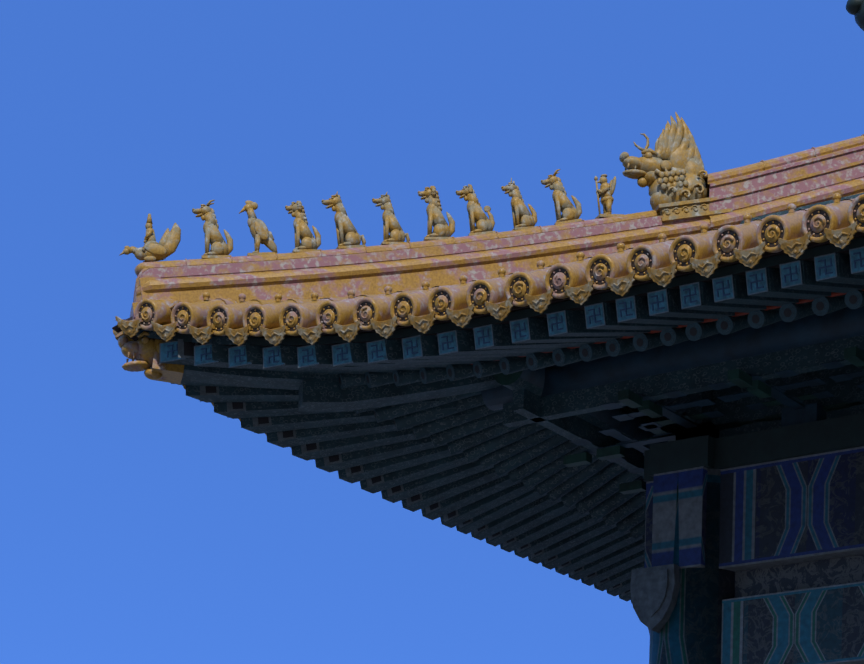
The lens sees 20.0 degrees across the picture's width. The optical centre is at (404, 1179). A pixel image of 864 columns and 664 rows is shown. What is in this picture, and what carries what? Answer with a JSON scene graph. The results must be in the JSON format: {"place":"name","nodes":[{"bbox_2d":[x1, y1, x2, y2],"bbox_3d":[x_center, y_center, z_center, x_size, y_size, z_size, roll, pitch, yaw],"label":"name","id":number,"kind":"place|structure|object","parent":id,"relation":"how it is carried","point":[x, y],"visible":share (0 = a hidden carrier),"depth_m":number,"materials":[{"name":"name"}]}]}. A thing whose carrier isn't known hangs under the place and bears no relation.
{"place":"outdoors","nodes":[
{"label":"outdoors","id":0,"kind":"place"},
{"bbox_2d":[0,0,863,663],"label":"sky","id":1,"kind":"structure","parent":0,"point":[141,522],"materials":[{"name":"blue"}]},
{"bbox_2d":[129,134,863,319],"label":"ridge","id":2,"kind":"structure","parent":0,"point":[814,175],"depth_m":19.12,"materials":[{"name":"ceramic"}]},
{"bbox_2d":[119,213,180,261],"bbox_3d":[-1.959,-7.232,18.812,0.469,0.380,0.138,1,0,-8],"label":"immortal","id":3,"kind":"object","parent":2,"relation":"on","point":[151,250],"visible":0.98,"depth_m":18.78,"materials":[{"name":"ceramic"}]},
{"bbox_2d":[192,200,232,258],"bbox_3d":[-1.486,-7.321,18.901,0.323,0.467,0.149,1,0,-2],"label":"beast figurine","id":4,"kind":"object","parent":2,"relation":"on","point":[220,248],"visible":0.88,"depth_m":18.85,"materials":[{"name":"ceramic"}]},
{"bbox_2d":[239,200,277,255],"bbox_3d":[-1.137,-7.355,18.959,0.309,0.448,0.118,1,0,-10],"label":"bird figurine","id":5,"kind":"object","parent":2,"relation":"on","point":[260,233],"visible":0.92,"depth_m":18.92,"materials":[{"name":"ceramic"}]},
{"bbox_2d":[285,201,320,252],"bbox_3d":[-0.791,-7.391,19.017,0.288,0.417,0.139,1,0,-21],"label":"lion","id":6,"kind":"object","parent":2,"relation":"on","point":[304,234],"visible":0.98,"depth_m":18.98},
{"bbox_2d":[321,191,365,248],"bbox_3d":[-0.473,-7.455,19.067,0.366,0.462,0.149,1,0,-26],"label":"horse","id":7,"kind":"object","parent":2,"relation":"on","point":[349,235],"visible":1,"depth_m":19.03},
{"bbox_2d":[372,192,409,244],"bbox_3d":[-0.107,-7.504,19.139,0.311,0.428,0.138,1,0,-21],"label":"beast figurine","id":8,"kind":"object","parent":2,"relation":"on","point":[393,228],"visible":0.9,"depth_m":19.10,"materials":[{"name":"ceramic"}]},
{"bbox_2d":[418,186,454,240],"bbox_3d":[0.246,-7.572,19.204,0.300,0.441,0.148,1,0,-13],"label":"beast figurine","id":9,"kind":"object","parent":2,"relation":"on","point":[436,220],"visible":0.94,"depth_m":19.16,"materials":[{"name":"ceramic"}]},
{"bbox_2d":[456,184,495,235],"bbox_3d":[0.555,-7.617,19.271,0.322,0.427,0.141,1,0,-1],"label":"beast figurine","id":10,"kind":"object","parent":2,"relation":"on","point":[481,220],"visible":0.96,"depth_m":19.22,"materials":[{"name":"ceramic"}]},
{"bbox_2d":[501,178,537,229],"bbox_3d":[0.907,-7.686,19.317,0.308,0.432,0.134,1,0,-26],"label":"beast figurine","id":11,"kind":"object","parent":2,"relation":"on","point":[523,217],"visible":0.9,"depth_m":19.28,"materials":[{"name":"ceramic"}]},
{"bbox_2d":[541,169,581,224],"bbox_3d":[1.240,-7.766,19.396,0.334,0.454,0.142,1,0,2],"label":"beast figurine","id":12,"kind":"object","parent":2,"relation":"on","point":[563,204],"visible":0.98,"depth_m":19.35,"materials":[{"name":"ceramic"}]},
{"bbox_2d":[594,174,623,218],"bbox_3d":[1.612,-7.802,19.456,0.234,0.368,0.129,1,0,-19],"label":"roof figurine","id":13,"kind":"object","parent":2,"relation":"on","point":[605,192],"visible":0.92,"depth_m":19.41,"materials":[{"name":"ceramic"}]},
{"bbox_2d":[619,112,732,221],"bbox_3d":[2.144,-8.044,19.548,0.890,0.931,0.368,1,0,-10],"label":"dragon head ornament","id":14,"kind":"object","parent":2,"relation":"on","point":[669,171],"visible":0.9,"depth_m":19.45,"materials":[{"name":"ceramic"}]},
{"bbox_2d":[846,0,863,30],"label":"roof ornament","id":15,"kind":"object","parent":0,"point":[855,8],"visible":1,"depth_m":24.18,"materials":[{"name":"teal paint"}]},
{"label":"ground","id":16,"kind":"structure","parent":0,"visible":0},
{"bbox_2d":[481,193,863,663],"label":"building","id":17,"kind":"structure","parent":16,"relation":"on","point":[750,471],"depth_m":19.02,"materials":[{"name":"teal paint"}]},
{"bbox_2d":[112,317,686,602],"bbox_3d":[2.857,-6.893,21.820,5.014,2.198,10.730,1,0,35],"label":"timber","id":18,"kind":"object","parent":17,"relation":"on","point":[466,463],"visible":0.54,"depth_m":20.88,"materials":[{"name":"teal paint"}]},
{"bbox_2d":[113,300,541,562],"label":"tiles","id":19,"kind":"object","parent":18,"relation":"on","point":[122,333],"depth_m":18.88,"materials":[{"name":"ceramic"}]},
{"bbox_2d":[182,365,500,411],"bbox_3d":[1.833,-7.014,19.497,7.396,2.134,0.260,1,0,-10],"label":"hip rafter","id":20,"kind":"object","parent":18,"relation":"on","point":[321,392],"visible":0.15,"depth_m":18.99,"materials":[{"name":"teal paint"}]},
{"bbox_2d":[118,331,183,383],"bbox_3d":[-1.950,-6.334,18.816,0.519,0.362,0.313,1,0,-10],"label":"dragon head ornament","id":21,"kind":"object","parent":20,"relation":"attached to","point":[143,351],"visible":0.81,"depth_m":18.72,"materials":[{"name":"ceramic"}]},
{"bbox_2d":[123,231,863,388],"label":"timber","id":22,"kind":"object","parent":18,"relation":"on","point":[817,279],"visible":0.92,"depth_m":17.25,"materials":[{"name":"teal paint"}]},
{"bbox_2d":[115,193,863,345],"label":"tiles","id":23,"kind":"object","parent":22,"relation":"on","point":[792,232],"visible":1,"depth_m":16.97,"materials":[{"name":"ceramic"}]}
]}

